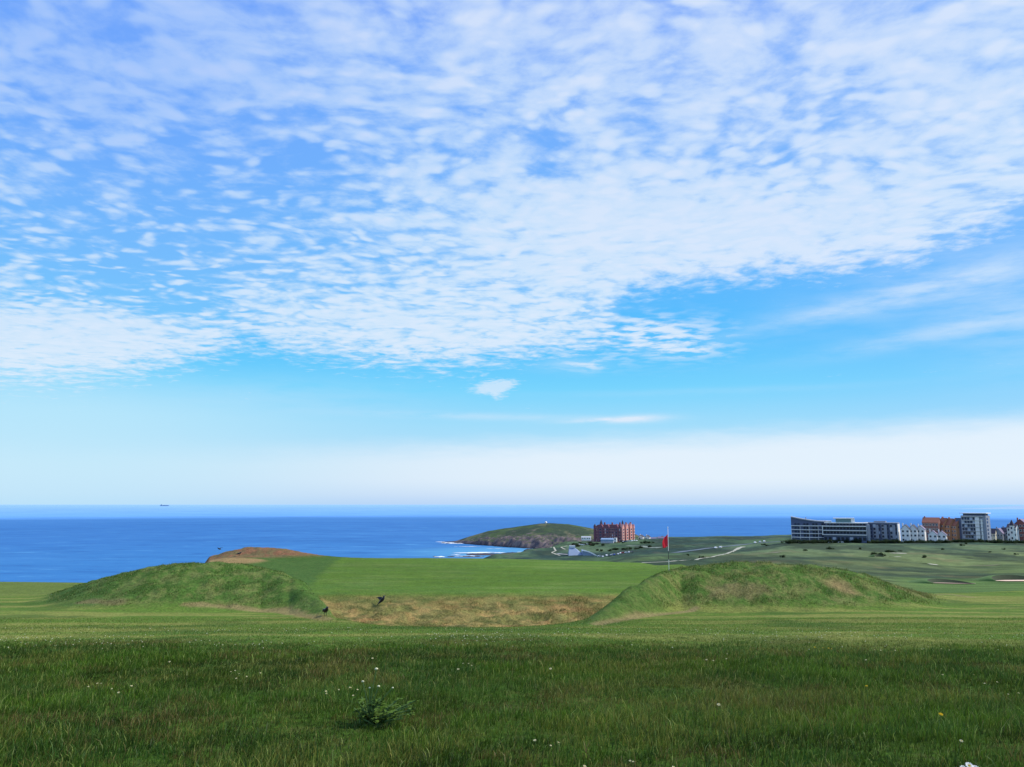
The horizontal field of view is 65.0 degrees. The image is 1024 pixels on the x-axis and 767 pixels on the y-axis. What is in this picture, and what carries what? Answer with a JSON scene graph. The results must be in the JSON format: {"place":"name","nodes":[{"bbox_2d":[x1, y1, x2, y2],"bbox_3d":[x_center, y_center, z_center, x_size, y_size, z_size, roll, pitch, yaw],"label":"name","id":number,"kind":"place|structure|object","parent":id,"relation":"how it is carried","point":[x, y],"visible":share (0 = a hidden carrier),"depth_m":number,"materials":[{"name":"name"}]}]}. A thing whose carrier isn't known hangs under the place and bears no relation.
{"place":"outdoors","nodes":[
{"label":"outdoors","id":0,"kind":"place"},
{"bbox_2d":[0,535,1023,766],"bbox_3d":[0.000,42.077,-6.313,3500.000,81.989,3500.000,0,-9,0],"label":"ground","id":1,"kind":"structure","parent":0,"point":[545,572],"depth_m":22.49,"materials":[{"name":"green plant"}]},
{"bbox_2d":[322,606,327,615],"bbox_3d":[-4.349,5.299,18.735,0.132,0.223,0.410,5,-10,-30],"label":"crow","id":2,"kind":"object","parent":1,"relation":"on","point":[324,610],"visible":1,"depth_m":18.66,"materials":[{"name":"black"}]},
{"bbox_2d":[377,595,385,604],"bbox_3d":[-5.057,8.363,31.069,0.485,0.186,0.790,-28,2,-22],"label":"crow","id":3,"kind":"object","parent":1,"relation":"on","point":[381,599],"visible":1,"depth_m":31.07,"materials":[{"name":"black"}]},
{"bbox_2d":[352,668,418,726],"bbox_3d":[-0.966,2.405,6.163,0.517,0.452,0.321,0,-9,0],"label":"leafy weed","id":4,"kind":"object","parent":1,"relation":"on","point":[370,713],"visible":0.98,"depth_m":6.09,"materials":[{"name":"green plant"}]},
{"bbox_2d":[44,560,946,626],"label":"mound grass","id":5,"kind":"structure","parent":1,"relation":"on","point":[926,594],"depth_m":25.25,"materials":[{"name":"green plant"}]},
{"bbox_2d":[0,627,1020,649],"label":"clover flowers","id":6,"kind":"object","parent":1,"relation":"on","point":[451,636],"visible":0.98,"depth_m":12.01,"materials":[{"name":"white plant"}]},
{"bbox_2d":[568,545,596,555],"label":"beach pavilion","id":7,"kind":"structure","parent":1,"relation":"on","point":[572,550],"depth_m":893.49,"materials":[{"name":"concrete"}]},
{"bbox_2d":[581,536,590,540],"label":"stone lodge","id":8,"kind":"structure","parent":1,"relation":"on","point":[586,538],"depth_m":1208.82,"materials":[{"name":"concrete"}]},
{"bbox_2d":[601,538,613,542],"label":"glass pavilion","id":9,"kind":"structure","parent":1,"relation":"on","point":[607,540],"depth_m":1169.44,"materials":[{"name":"glass"}]},
{"bbox_2d":[593,520,634,541],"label":"grand hotel","id":10,"kind":"structure","parent":1,"relation":"on","point":[622,531],"depth_m":1234.80,"materials":[{"name":"brick"}]},
{"bbox_2d":[662,527,668,562],"bbox_3d":[6.753,7.646,35.258,0.283,2.682,0.063,-1,-9,6],"label":"golf flagstick","id":11,"kind":"object","parent":1,"relation":"on","point":[665,543],"visible":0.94,"depth_m":35.35,"materials":[{"name":"fabric"}]},
{"bbox_2d":[791,516,831,539],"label":"curved apartment block","id":12,"kind":"structure","parent":1,"relation":"on","point":[805,529],"depth_m":730.99,"materials":[{"name":"concrete"}]},
{"bbox_2d":[819,538,837,542],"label":"shrub","id":13,"kind":"object","parent":1,"relation":"on","point":[828,540],"visible":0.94,"depth_m":709.75,"materials":[{"name":"green plant"}]},
{"bbox_2d":[822,518,870,542],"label":"white framed apartment block","id":14,"kind":"structure","parent":1,"relation":"on","point":[849,529],"depth_m":716.82,"materials":[{"name":"concrete"}]},
{"bbox_2d":[868,554,883,556],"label":"bunker","id":15,"kind":"object","parent":1,"relation":"on","point":[876,555],"visible":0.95,"depth_m":502.67,"materials":[{"name":"green plant"}]},
{"bbox_2d":[866,521,900,542],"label":"grey apartment block","id":16,"kind":"structure","parent":1,"relation":"on","point":[881,530],"depth_m":734.43,"materials":[{"name":"concrete"}]},
{"bbox_2d":[900,523,910,542],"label":"house","id":17,"kind":"structure","parent":1,"relation":"on","point":[905,529],"depth_m":723.24,"materials":[{"name":"paint"}]},
{"bbox_2d":[910,523,918,540],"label":"house","id":18,"kind":"structure","parent":1,"relation":"on","point":[914,532],"depth_m":724.82,"materials":[{"name":"paint"}]},
{"bbox_2d":[917,524,926,540],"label":"house","id":19,"kind":"structure","parent":1,"relation":"on","point":[921,532],"depth_m":726.87,"materials":[{"name":"paint"}]},
{"bbox_2d":[922,516,940,539],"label":"house","id":20,"kind":"structure","parent":1,"relation":"on","point":[931,523],"depth_m":749.40,"materials":[{"name":"brown brick"}]},
{"bbox_2d":[928,529,937,540],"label":"house","id":21,"kind":"structure","parent":1,"relation":"on","point":[932,535],"depth_m":715.81,"materials":[{"name":"paint"}]},
{"bbox_2d":[907,578,973,583],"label":"bunker","id":22,"kind":"object","parent":1,"relation":"on","point":[935,580],"visible":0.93,"depth_m":219.55,"materials":[{"name":"beige sand"}]},
{"bbox_2d":[938,529,946,540],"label":"house","id":23,"kind":"structure","parent":1,"relation":"on","point":[942,535],"depth_m":717.81,"materials":[{"name":"paint"}]},
{"bbox_2d":[940,517,947,531],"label":"house","id":24,"kind":"structure","parent":1,"relation":"on","point":[943,522],"depth_m":749.52,"materials":[{"name":"orange brick"}]},
{"bbox_2d":[945,517,953,540],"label":"house","id":25,"kind":"structure","parent":1,"relation":"on","point":[948,528],"depth_m":745.34,"materials":[{"name":"orange brick"}]},
{"bbox_2d":[951,518,959,539],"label":"house","id":26,"kind":"structure","parent":1,"relation":"on","point":[955,530],"depth_m":740.91,"materials":[{"name":"orange brick"}]},
{"bbox_2d":[960,762,977,766],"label":"daisy plant","id":27,"kind":"object","parent":1,"relation":"on","point":[969,765],"visible":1,"depth_m":4.69,"materials":[{"name":"white plant"}]},
{"bbox_2d":[955,513,991,539],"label":"tall grey apartment block","id":28,"kind":"structure","parent":1,"relation":"on","point":[972,526],"depth_m":730.52,"materials":[{"name":"concrete"}]},
{"bbox_2d":[991,528,996,539],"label":"house","id":29,"kind":"structure","parent":1,"relation":"on","point":[993,533],"depth_m":742.25,"materials":[{"name":"paint"}]},
{"bbox_2d":[973,575,1023,580],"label":"bunker","id":30,"kind":"object","parent":1,"relation":"on","point":[1004,578],"visible":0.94,"depth_m":251.93,"materials":[{"name":"beige sand"}]},
{"bbox_2d":[996,527,1004,540],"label":"house","id":31,"kind":"structure","parent":1,"relation":"on","point":[1000,534],"depth_m":747.13,"materials":[{"name":"stone"}]},
{"bbox_2d":[1001,526,1007,539],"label":"house","id":32,"kind":"structure","parent":1,"relation":"on","point":[1003,528],"depth_m":749.76,"materials":[{"name":"stone"}]},
{"bbox_2d":[1006,520,1019,540],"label":"house","id":33,"kind":"structure","parent":1,"relation":"on","point":[1012,531],"depth_m":732.66,"materials":[{"name":"paint"}]},
{"bbox_2d":[1014,518,1023,540],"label":"house","id":34,"kind":"structure","parent":1,"relation":"on","point":[1020,522],"depth_m":736.05,"materials":[{"name":"red brick"}]},
{"bbox_2d":[0,634,1023,766],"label":"rough grass","id":35,"kind":"structure","parent":0,"point":[107,660],"depth_m":6.77,"materials":[{"name":"green plant"}]},
{"bbox_2d":[0,505,1023,582],"bbox_3d":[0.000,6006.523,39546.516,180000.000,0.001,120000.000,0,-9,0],"label":"sea","id":36,"kind":"structure","parent":0,"point":[66,543],"depth_m":2727.68,"materials":[{"name":"liquid"}]},
{"bbox_2d":[466,553,496,554],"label":"foam","id":37,"kind":"object","parent":36,"relation":"in","point":[482,554],"visible":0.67,"depth_m":1149.85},
{"bbox_2d":[0,614,1023,652],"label":"mown grass","id":38,"kind":"structure","parent":0,"point":[680,629],"depth_m":14.23,"materials":[{"name":"green plant"}]},
{"bbox_2d":[0,0,1023,504],"label":"sky","id":39,"kind":"structure","parent":0,"point":[253,252],"materials":[{"name":"blue"}]},
{"bbox_2d":[442,523,664,548],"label":"headland","id":40,"kind":"structure","parent":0,"point":[541,535],"depth_m":1412.09,"materials":[{"name":"green plant"}]},
{"bbox_2d":[642,550,735,562],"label":"path","id":41,"kind":"structure","parent":0,"point":[698,558],"depth_m":534.31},
{"bbox_2d":[671,541,780,552],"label":"road","id":42,"kind":"structure","parent":0,"point":[717,547],"depth_m":801.65,"materials":[{"name":"grey asphalt"}]}
]}

